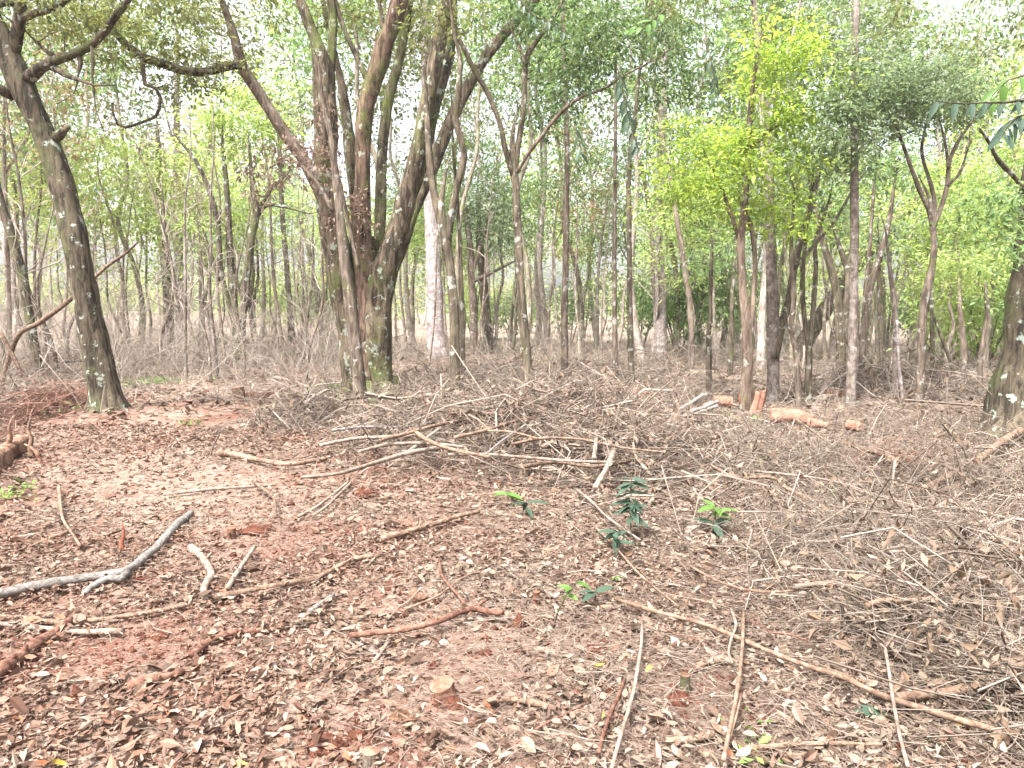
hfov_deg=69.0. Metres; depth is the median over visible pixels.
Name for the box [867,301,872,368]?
tree
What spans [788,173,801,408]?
tree
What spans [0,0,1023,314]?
sky
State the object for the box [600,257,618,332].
dead sapling
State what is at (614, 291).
tree
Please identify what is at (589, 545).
thin stick
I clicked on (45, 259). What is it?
dry tree
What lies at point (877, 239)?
tree
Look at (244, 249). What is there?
dead sapling
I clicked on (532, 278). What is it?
bright tree
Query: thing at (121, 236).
slim tree
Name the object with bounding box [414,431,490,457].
fallen branch
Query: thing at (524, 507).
seedling
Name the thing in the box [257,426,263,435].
stump
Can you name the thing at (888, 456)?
fallen branch
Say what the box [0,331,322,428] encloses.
brush heap
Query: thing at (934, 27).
slim tree
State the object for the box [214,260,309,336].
leafy shrub
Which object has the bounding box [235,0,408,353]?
slim tree
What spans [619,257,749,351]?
leafy shrub
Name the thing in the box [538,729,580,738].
thin stick
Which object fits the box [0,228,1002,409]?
dead undergrowth
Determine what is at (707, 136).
slim tree
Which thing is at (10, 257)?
slim tree
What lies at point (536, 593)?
stump
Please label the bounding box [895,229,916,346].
dead sapling
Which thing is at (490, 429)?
fallen branch
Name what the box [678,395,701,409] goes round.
split stick
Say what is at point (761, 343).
slim tree
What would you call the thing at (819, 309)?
tree
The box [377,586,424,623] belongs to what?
thin stick
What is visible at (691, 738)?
fallen branch
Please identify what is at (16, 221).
slim tree
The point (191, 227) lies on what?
bright tree
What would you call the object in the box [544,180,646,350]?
bright tree
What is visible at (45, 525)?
thin stick
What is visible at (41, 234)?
slim tree
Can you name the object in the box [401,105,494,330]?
slim tree
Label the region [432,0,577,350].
slim tree
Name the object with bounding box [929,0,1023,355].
slim tree
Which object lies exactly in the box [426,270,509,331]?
leafy shrub
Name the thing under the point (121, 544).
bark shard
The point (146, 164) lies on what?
dry tree
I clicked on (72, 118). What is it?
slim tree
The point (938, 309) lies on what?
leafy shrub
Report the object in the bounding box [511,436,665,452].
fallen branch
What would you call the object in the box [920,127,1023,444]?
tree
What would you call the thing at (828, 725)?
thin stick
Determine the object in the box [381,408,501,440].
fallen branch
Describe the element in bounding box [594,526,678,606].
fallen branch
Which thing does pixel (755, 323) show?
dead sapling
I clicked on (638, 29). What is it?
hanging spray
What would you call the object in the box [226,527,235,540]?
stump
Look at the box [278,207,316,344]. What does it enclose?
dead sapling
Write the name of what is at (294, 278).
dead sapling
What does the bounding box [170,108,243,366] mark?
dead sapling
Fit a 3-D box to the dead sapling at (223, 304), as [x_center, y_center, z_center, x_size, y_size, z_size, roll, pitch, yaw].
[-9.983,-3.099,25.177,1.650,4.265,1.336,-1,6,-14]
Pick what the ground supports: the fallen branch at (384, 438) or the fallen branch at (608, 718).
the fallen branch at (608, 718)
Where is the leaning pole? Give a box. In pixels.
[0,241,138,388]
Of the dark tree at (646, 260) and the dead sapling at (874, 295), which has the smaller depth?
the dead sapling at (874, 295)
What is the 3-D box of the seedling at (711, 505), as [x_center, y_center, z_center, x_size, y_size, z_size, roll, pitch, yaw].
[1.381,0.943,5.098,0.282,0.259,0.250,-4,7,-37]
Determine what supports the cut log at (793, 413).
on the ground
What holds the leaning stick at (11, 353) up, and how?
on the brush heap at (24, 384)
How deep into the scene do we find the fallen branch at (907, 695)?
2.92 m
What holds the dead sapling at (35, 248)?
on the ground
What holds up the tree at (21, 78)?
on the ground
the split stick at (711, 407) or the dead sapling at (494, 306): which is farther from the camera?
the dead sapling at (494, 306)
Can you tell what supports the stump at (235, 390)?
on the ground
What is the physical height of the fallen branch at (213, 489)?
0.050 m
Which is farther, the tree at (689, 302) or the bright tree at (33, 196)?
the bright tree at (33, 196)
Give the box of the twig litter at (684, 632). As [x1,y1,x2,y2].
[0,346,1023,767]
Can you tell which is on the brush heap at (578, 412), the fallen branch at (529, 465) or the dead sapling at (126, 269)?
the fallen branch at (529, 465)
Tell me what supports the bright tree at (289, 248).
on the ground
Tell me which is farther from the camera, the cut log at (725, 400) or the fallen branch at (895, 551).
the cut log at (725, 400)
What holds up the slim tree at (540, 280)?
on the ground
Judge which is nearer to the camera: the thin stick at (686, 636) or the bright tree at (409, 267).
the thin stick at (686, 636)
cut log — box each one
[0,435,28,474]
[714,396,732,407]
[769,408,813,424]
[806,418,828,428]
[824,389,844,397]
[845,419,865,433]
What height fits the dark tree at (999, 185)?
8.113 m
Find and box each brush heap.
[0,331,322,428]
[0,350,154,435]
[12,299,997,474]
[200,323,895,441]
[208,343,816,518]
[443,330,1023,649]
[686,464,1023,767]
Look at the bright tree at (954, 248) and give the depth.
25.43 m
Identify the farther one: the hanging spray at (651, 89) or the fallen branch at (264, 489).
the hanging spray at (651, 89)
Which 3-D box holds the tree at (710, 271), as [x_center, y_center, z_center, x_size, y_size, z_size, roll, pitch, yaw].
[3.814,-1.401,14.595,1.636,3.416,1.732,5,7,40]
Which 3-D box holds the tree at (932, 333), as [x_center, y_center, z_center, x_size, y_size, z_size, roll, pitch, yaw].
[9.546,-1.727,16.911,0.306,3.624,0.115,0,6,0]
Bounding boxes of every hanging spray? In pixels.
[517,0,566,42]
[571,121,587,163]
[616,64,638,161]
[618,9,665,36]
[639,76,689,116]
[703,38,720,105]
[916,98,1023,122]
[977,75,1023,115]
[986,114,1023,152]
[1015,1,1023,14]
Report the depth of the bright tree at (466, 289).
38.24 m
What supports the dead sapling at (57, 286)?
on the ground
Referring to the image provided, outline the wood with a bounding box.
[0,246,998,325]
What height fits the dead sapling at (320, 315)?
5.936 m
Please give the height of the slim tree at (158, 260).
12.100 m
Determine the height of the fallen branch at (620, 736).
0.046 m
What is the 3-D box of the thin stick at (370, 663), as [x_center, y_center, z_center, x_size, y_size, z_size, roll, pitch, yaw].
[-0.647,1.214,3.196,0.407,0.017,0.045,-7,-20,-31]
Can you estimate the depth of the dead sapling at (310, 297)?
20.90 m
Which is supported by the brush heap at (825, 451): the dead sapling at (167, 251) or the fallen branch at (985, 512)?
the fallen branch at (985, 512)
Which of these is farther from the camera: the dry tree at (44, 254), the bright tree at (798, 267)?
the dry tree at (44, 254)
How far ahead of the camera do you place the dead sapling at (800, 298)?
22.91 m
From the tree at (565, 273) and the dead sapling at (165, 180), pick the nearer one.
the tree at (565, 273)
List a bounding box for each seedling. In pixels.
[493,490,521,506]
[510,500,549,517]
[552,576,589,628]
[576,585,614,604]
[597,526,635,554]
[610,473,650,540]
[693,517,734,537]
[698,499,737,535]
[853,704,893,718]
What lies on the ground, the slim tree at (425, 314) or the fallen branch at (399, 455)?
the slim tree at (425, 314)
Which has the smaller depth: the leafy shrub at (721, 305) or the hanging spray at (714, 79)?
the hanging spray at (714, 79)
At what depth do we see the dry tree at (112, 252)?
59.73 m
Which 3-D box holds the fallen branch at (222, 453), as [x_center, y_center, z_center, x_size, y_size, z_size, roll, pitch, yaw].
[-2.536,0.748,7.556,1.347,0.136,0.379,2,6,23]
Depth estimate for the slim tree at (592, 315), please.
33.31 m
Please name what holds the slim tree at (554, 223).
on the ground
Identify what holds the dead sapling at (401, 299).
on the ground
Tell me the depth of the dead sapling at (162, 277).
27.22 m
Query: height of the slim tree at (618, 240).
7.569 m
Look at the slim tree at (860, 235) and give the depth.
29.37 m
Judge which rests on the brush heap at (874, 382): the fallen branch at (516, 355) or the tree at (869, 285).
the fallen branch at (516, 355)
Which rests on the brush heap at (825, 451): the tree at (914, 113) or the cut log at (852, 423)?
the cut log at (852, 423)
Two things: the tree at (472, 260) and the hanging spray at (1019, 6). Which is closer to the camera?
the hanging spray at (1019, 6)
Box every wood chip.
[111,707,133,717]
[326,750,338,760]
[407,587,426,602]
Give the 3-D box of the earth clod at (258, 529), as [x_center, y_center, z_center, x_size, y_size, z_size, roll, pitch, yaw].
[-1.775,1.010,5.190,0.262,0.062,0.247,0,6,0]
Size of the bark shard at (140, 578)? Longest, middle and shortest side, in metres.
0.121 x 0.028 x 0.017 m
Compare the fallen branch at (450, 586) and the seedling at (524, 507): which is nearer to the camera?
the fallen branch at (450, 586)
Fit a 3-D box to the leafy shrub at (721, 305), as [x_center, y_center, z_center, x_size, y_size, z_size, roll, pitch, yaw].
[6.596,-3.015,26.183,4.763,4.263,4.994,0,6,5]
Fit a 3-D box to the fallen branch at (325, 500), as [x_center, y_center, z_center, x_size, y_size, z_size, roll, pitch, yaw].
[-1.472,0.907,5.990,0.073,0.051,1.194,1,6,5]
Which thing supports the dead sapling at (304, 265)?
on the ground
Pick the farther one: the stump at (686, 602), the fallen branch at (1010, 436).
the fallen branch at (1010, 436)
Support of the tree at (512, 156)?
on the ground
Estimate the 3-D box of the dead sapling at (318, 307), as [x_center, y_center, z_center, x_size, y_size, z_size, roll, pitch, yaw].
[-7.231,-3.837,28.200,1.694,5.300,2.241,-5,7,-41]
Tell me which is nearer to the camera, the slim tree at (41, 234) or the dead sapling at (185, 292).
the dead sapling at (185, 292)
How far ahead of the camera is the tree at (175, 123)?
26.26 m
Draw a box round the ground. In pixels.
[0,311,1023,767]
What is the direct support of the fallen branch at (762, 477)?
on the brush heap at (825, 451)
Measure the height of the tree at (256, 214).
8.297 m
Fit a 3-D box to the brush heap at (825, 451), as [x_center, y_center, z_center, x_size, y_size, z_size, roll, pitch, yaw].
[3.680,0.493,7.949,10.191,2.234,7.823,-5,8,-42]
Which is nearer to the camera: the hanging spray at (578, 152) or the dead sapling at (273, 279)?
the hanging spray at (578, 152)
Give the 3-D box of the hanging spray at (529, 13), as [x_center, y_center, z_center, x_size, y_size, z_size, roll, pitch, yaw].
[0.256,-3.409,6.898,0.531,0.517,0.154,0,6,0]
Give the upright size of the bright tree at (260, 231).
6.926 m
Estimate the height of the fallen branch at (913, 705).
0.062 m
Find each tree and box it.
[0,0,126,353]
[0,0,163,357]
[0,0,187,412]
[0,6,29,348]
[0,36,101,318]
[0,103,65,334]
[0,107,95,344]
[0,109,53,353]
[0,116,149,286]
[0,140,40,314]
[0,156,20,322]
[0,182,44,385]
[2,0,155,344]
[7,106,192,354]
[9,109,101,328]
[10,19,121,330]
[10,143,49,229]
[19,195,53,284]
[21,0,186,352]
[22,224,59,311]
[25,192,59,306]
[26,0,552,413]
[27,226,57,301]
[30,175,53,286]
[79,68,207,345]
[79,134,203,328]
[87,201,139,316]
[101,113,200,343]
[114,134,255,350]
[119,0,239,344]
[129,144,276,340]
[130,154,171,325]
[131,0,282,346]
[132,113,243,353]
[134,51,314,369]
[153,111,302,335]
[167,153,301,295]
[207,197,259,281]
[211,25,312,347]
[214,45,340,345]
[233,157,311,339]
[234,0,362,340]
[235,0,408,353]
[257,163,314,317]
[259,175,349,338]
[271,192,326,345]
[279,0,393,358]
[284,175,394,301]
[307,0,420,143]
[309,40,368,418]
[325,5,455,352]
[369,0,488,359]
[370,153,456,348]
[370,155,423,341]
[371,208,425,329]
[372,168,489,308]
[386,171,463,333]
[394,0,501,396]
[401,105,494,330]
[402,1,511,259]
[402,248,424,323]
[412,168,482,342]
[415,183,449,325]
[420,173,545,355]
[421,0,545,361]
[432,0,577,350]
[437,13,522,303]
[438,89,503,344]
[439,208,510,339]
[442,0,682,386]
[444,190,503,334]
[445,149,535,353]
[449,124,552,352]
[450,81,466,388]
[458,0,604,348]
[464,0,616,350]
[473,214,512,279]
[474,119,621,338]
[481,175,557,348]
[486,196,570,333]
[487,1,611,344]
[492,178,531,328]
[498,115,612,352]
[501,0,621,380]
[508,1,625,344]
[512,113,625,357]
[525,0,701,360]
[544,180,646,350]
[549,0,662,378]
[550,206,595,327]
[551,0,719,355]
[551,207,600,327]
[570,96,653,351]
[581,163,663,265]
[584,64,695,353]
[590,0,750,346]
[593,0,727,385]
[593,179,625,325]
[599,141,760,363]
[610,224,671,323]
[612,74,728,371]
[613,0,706,356]
[615,0,900,410]
[622,175,672,288]
[635,238,674,272]
[638,168,732,315]
[640,0,767,347]
[649,0,797,354]
[649,51,835,345]
[649,126,758,354]
[665,223,758,392]
[666,125,758,357]
[666,138,760,334]
[667,101,756,229]
[673,0,876,401]
[680,0,837,369]
[690,0,869,359]
[693,0,838,348]
[697,89,867,369]
[697,207,765,375]
[705,1,819,342]
[714,1,846,337]
[720,235,762,328]
[722,125,807,342]
[749,0,931,408]
[752,106,889,355]
[753,138,881,360]
[758,0,942,342]
[770,128,870,404]
[776,225,837,328]
[776,236,825,320]
[777,133,911,351]
[785,175,897,374]
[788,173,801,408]
[791,0,944,358]
[796,115,990,359]
[804,21,1023,406]
[813,0,946,354]
[818,0,975,345]
[818,221,874,281]
[824,137,887,333]
[831,123,985,381]
[833,22,954,355]
[837,154,995,367]
[842,209,923,371]
[858,255,893,285]
[859,138,983,356]
[863,144,1021,372]
[867,125,927,256]
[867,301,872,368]
[870,16,997,359]
[880,214,898,398]
[884,0,1023,345]
[896,320,904,401]
[898,176,1013,354]
[900,208,1008,380]
[903,1,1023,340]
[903,31,1023,371]
[908,138,1022,361]
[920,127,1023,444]
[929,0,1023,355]
[929,241,1012,397]
[930,279,934,368]
[930,307,955,377]
[936,0,1023,172]
[937,122,1022,352]
[965,55,1023,240]
[991,88,1023,189]
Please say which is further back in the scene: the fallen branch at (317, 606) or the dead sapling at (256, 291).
the dead sapling at (256, 291)
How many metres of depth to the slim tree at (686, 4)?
30.10 m
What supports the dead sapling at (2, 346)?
on the ground
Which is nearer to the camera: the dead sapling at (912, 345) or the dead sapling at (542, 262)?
the dead sapling at (912, 345)
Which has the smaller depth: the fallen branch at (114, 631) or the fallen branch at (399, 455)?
the fallen branch at (114, 631)
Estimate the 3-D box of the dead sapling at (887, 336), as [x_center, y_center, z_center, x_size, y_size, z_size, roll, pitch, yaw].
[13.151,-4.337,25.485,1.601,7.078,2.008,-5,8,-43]
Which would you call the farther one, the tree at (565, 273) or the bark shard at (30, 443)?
the tree at (565, 273)
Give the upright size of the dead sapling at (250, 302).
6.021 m
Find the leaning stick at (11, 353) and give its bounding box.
[0,332,23,377]
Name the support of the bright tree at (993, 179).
on the ground
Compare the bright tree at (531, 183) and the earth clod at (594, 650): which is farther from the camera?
the bright tree at (531, 183)
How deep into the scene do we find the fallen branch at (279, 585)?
4.16 m
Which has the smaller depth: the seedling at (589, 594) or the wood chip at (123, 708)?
the wood chip at (123, 708)
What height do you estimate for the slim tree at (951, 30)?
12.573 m
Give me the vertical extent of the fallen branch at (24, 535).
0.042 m
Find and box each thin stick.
[19,514,72,532]
[226,540,265,544]
[316,653,404,681]
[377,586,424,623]
[474,694,513,726]
[533,730,626,745]
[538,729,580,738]
[566,542,609,551]
[658,625,719,647]
[682,635,721,658]
[725,611,807,640]
[780,648,850,676]
[801,710,865,740]
[914,687,974,712]
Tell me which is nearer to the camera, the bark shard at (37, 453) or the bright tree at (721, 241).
the bark shard at (37, 453)
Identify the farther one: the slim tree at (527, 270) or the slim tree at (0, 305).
the slim tree at (0, 305)
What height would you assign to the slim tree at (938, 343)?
10.631 m
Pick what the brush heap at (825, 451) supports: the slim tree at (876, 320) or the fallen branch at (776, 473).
the fallen branch at (776, 473)
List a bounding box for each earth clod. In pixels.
[237,524,275,536]
[245,392,276,399]
[305,732,348,757]
[352,488,378,498]
[445,696,468,710]
[584,644,605,654]
[666,691,696,707]
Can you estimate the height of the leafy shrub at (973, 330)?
3.414 m
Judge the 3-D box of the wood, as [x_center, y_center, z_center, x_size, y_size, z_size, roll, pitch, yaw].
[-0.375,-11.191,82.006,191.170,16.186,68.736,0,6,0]
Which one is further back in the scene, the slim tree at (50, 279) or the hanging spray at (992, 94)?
the slim tree at (50, 279)
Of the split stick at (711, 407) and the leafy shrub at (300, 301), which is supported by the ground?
the leafy shrub at (300, 301)
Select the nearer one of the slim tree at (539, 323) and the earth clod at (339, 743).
the earth clod at (339, 743)
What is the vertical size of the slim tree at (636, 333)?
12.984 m
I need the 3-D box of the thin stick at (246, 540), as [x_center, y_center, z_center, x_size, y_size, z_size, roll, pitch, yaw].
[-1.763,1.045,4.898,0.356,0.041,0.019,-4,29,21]
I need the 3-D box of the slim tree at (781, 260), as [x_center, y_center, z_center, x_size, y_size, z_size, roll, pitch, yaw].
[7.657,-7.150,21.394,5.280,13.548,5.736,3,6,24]
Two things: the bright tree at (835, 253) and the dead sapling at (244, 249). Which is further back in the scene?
the dead sapling at (244, 249)
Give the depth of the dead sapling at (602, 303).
23.30 m
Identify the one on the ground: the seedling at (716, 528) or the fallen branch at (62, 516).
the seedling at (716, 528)
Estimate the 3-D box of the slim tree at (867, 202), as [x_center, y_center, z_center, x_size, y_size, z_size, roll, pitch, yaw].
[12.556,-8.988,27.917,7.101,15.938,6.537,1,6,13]
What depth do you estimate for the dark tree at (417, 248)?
46.34 m
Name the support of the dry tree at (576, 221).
on the ground
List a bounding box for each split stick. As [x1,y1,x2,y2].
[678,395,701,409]
[684,404,718,416]
[688,393,708,407]
[690,400,719,411]
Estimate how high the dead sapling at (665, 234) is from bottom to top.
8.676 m
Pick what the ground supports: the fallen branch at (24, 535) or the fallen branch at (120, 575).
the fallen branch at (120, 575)
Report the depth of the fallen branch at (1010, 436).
7.20 m
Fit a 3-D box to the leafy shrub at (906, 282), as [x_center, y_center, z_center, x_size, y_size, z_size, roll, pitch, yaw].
[18.895,-4.264,32.163,5.403,5.569,6.649,2,6,17]
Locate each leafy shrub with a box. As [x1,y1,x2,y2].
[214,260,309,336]
[266,272,333,329]
[276,270,337,332]
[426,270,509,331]
[466,282,556,337]
[526,263,611,343]
[570,250,694,346]
[618,248,758,337]
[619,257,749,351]
[636,236,761,353]
[695,246,818,339]
[858,271,992,354]
[885,235,1010,338]
[886,248,1008,360]
[887,246,1011,368]
[949,251,1012,346]
[952,251,1012,346]
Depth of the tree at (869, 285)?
14.41 m
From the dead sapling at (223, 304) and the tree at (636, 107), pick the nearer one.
the tree at (636, 107)
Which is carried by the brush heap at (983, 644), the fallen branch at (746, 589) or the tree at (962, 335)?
the fallen branch at (746, 589)
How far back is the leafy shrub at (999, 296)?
23.93 m
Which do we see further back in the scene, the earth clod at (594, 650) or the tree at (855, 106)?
the tree at (855, 106)
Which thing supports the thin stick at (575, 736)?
on the ground
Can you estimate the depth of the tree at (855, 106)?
11.16 m
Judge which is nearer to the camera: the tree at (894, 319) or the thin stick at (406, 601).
the thin stick at (406, 601)
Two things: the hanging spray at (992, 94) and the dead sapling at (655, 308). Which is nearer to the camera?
the hanging spray at (992, 94)
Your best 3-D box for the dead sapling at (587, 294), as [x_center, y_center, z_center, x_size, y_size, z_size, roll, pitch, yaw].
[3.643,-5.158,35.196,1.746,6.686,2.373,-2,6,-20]
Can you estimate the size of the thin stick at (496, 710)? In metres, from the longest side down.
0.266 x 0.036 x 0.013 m
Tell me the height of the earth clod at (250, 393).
0.116 m
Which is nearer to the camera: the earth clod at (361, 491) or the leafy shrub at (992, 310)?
the earth clod at (361, 491)
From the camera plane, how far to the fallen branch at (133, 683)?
3.02 m
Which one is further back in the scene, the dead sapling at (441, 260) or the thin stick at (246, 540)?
the dead sapling at (441, 260)
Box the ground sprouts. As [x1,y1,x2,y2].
[0,375,967,767]
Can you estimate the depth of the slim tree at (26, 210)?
67.97 m
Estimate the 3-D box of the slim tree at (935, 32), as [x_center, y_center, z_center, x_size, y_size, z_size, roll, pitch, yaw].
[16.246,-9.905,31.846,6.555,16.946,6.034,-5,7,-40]
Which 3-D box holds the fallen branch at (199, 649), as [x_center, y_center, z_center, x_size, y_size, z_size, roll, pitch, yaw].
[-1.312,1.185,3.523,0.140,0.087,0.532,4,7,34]
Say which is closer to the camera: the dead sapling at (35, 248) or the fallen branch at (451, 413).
the fallen branch at (451, 413)
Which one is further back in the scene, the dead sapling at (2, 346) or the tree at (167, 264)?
the tree at (167, 264)
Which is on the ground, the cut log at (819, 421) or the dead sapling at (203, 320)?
the dead sapling at (203, 320)
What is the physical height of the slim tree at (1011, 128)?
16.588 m
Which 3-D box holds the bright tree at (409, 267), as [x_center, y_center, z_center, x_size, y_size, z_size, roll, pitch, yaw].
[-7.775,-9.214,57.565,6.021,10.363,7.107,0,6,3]
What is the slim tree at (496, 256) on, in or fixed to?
on the ground
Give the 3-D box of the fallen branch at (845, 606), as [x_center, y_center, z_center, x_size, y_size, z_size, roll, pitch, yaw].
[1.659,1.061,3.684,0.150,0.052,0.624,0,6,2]
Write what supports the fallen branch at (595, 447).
on the brush heap at (578, 412)
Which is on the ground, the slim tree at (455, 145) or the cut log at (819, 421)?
the slim tree at (455, 145)
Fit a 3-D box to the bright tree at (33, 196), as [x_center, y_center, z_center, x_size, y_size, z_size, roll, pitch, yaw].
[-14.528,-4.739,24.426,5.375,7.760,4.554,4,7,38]
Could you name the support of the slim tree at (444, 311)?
on the ground
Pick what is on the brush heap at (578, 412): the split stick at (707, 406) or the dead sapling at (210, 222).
the split stick at (707, 406)
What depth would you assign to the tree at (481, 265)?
25.73 m
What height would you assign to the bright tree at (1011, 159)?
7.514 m
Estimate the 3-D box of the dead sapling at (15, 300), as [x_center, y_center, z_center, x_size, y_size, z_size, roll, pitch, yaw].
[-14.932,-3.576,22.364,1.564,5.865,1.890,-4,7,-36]
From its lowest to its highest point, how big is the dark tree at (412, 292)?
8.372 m
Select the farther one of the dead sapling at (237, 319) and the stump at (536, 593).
the dead sapling at (237, 319)
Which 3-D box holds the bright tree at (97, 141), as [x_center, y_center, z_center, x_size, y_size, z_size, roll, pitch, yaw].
[-12.216,-4.392,22.938,4.821,7.491,5.692,2,6,17]
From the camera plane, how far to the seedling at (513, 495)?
5.80 m
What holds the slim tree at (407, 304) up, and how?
on the ground
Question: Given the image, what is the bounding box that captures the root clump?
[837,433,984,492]
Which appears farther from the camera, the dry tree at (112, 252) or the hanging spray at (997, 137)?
the dry tree at (112, 252)
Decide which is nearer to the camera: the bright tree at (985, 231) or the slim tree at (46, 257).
the bright tree at (985, 231)
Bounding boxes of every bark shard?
[6,419,12,443]
[24,444,41,461]
[26,419,35,457]
[119,523,125,550]
[134,576,153,580]
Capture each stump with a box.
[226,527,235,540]
[231,386,246,403]
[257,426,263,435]
[362,745,380,767]
[429,676,457,703]
[533,590,539,605]
[680,672,689,693]
[684,599,687,611]
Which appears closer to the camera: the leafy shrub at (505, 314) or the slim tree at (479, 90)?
the slim tree at (479, 90)
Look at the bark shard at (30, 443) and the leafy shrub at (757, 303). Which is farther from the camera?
the leafy shrub at (757, 303)
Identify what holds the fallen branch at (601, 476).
on the brush heap at (578, 412)
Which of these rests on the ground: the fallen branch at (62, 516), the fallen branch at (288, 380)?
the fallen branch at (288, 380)
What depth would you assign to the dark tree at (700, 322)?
24.92 m
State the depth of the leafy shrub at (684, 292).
39.48 m
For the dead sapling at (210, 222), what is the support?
on the ground
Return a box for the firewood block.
[750,390,765,412]
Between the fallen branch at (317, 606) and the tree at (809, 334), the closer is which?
the fallen branch at (317, 606)
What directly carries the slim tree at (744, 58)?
on the ground
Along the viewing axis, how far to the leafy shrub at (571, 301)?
33.64 m
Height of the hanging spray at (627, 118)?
0.869 m
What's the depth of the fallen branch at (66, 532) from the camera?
5.12 m
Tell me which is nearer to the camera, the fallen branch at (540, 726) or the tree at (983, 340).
the fallen branch at (540, 726)
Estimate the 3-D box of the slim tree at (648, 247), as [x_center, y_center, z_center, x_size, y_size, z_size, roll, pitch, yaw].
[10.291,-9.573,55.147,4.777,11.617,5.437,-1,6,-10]
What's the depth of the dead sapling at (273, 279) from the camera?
21.39 m
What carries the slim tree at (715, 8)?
on the ground
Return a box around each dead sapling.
[0,38,125,379]
[0,177,42,355]
[0,224,15,357]
[1,84,67,328]
[1,188,84,379]
[29,111,121,362]
[29,228,63,338]
[87,190,122,326]
[89,159,158,354]
[103,212,137,345]
[108,193,140,347]
[115,167,209,362]
[116,118,198,364]
[128,95,235,377]
[135,118,207,265]
[142,176,190,348]
[155,89,241,378]
[161,161,241,382]
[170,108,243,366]
[193,183,279,378]
[194,244,238,346]
[215,178,286,348]
[231,76,313,363]
[234,177,266,288]
[234,192,290,341]
[253,115,349,381]
[257,219,294,348]
[272,203,316,355]
[275,182,326,341]
[276,172,315,346]
[277,173,328,338]
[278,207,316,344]
[282,203,329,366]
[285,202,323,343]
[305,225,332,345]
[371,130,424,356]
[403,178,466,366]
[418,166,466,295]
[453,142,521,356]
[486,223,512,343]
[495,235,535,342]
[529,196,558,331]
[530,190,579,341]
[570,205,603,335]
[579,198,622,356]
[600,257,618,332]
[617,147,672,361]
[635,164,691,320]
[640,127,688,283]
[725,145,761,352]
[778,256,819,352]
[809,227,860,342]
[835,244,874,345]
[858,225,888,327]
[874,152,911,354]
[888,138,926,347]
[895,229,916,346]
[898,174,964,365]
[963,175,1011,344]
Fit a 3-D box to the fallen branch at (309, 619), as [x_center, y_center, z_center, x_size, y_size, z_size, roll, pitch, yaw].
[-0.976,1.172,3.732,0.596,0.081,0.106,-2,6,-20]
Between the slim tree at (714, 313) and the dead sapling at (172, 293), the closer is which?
the dead sapling at (172, 293)
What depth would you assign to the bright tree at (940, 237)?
18.27 m
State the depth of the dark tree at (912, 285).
23.95 m
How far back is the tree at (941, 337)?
14.47 m
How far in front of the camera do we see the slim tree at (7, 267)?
21.16 m
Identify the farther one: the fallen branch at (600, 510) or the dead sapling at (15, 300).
the dead sapling at (15, 300)
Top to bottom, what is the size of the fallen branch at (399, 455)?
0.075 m
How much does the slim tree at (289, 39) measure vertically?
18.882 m
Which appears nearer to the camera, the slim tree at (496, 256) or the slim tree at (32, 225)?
the slim tree at (32, 225)
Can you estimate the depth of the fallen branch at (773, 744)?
2.61 m
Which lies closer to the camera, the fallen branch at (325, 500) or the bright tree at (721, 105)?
the fallen branch at (325, 500)
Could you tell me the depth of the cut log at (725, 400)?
11.24 m
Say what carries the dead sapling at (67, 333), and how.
on the ground
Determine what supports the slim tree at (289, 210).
on the ground
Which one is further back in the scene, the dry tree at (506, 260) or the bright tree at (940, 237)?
the dry tree at (506, 260)
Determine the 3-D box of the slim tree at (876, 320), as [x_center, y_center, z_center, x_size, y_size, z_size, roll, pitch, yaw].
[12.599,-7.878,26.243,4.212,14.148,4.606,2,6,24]
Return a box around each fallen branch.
[0,510,193,598]
[0,532,41,540]
[0,597,213,624]
[0,611,78,678]
[0,622,124,634]
[10,528,74,554]
[57,484,81,546]
[127,668,184,690]
[163,484,274,495]
[187,544,218,601]
[188,619,288,658]
[214,554,373,600]
[215,450,326,465]
[225,545,256,589]
[251,480,277,518]
[256,610,377,629]
[274,376,314,390]
[297,480,349,517]
[301,446,443,478]
[307,593,334,612]
[312,482,351,516]
[319,433,423,446]
[332,416,469,431]
[349,598,503,638]
[350,615,391,660]
[357,441,467,452]
[380,510,479,541]
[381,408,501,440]
[403,563,492,610]
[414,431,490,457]
[438,558,465,604]
[447,410,537,419]
[448,453,614,463]
[453,413,554,439]
[485,424,525,454]
[490,696,556,712]
[502,352,521,365]
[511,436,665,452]
[515,701,589,743]
[524,459,630,467]
[575,488,640,540]
[592,419,598,459]
[593,447,616,489]
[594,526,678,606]
[596,678,625,753]
[610,625,642,767]
[614,597,1023,737]
[665,730,719,743]
[689,565,896,593]
[709,464,813,502]
[721,609,744,761]
[722,488,1023,521]
[722,734,770,765]
[727,608,737,663]
[744,733,882,751]
[755,470,870,492]
[786,519,884,542]
[834,572,891,629]
[851,445,901,463]
[861,616,909,767]
[864,576,970,607]
[879,540,985,554]
[894,680,988,700]
[920,427,1023,491]
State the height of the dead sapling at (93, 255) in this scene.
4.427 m
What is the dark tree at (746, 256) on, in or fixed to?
on the ground
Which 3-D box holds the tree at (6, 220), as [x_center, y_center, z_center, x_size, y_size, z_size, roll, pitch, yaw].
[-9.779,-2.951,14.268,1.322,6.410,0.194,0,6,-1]
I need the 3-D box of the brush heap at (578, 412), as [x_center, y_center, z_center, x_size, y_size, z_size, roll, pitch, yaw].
[-0.027,0.685,8.016,6.513,2.279,5.694,0,6,0]
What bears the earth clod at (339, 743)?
on the ground
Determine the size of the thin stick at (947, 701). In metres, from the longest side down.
0.251 x 0.019 x 0.009 m

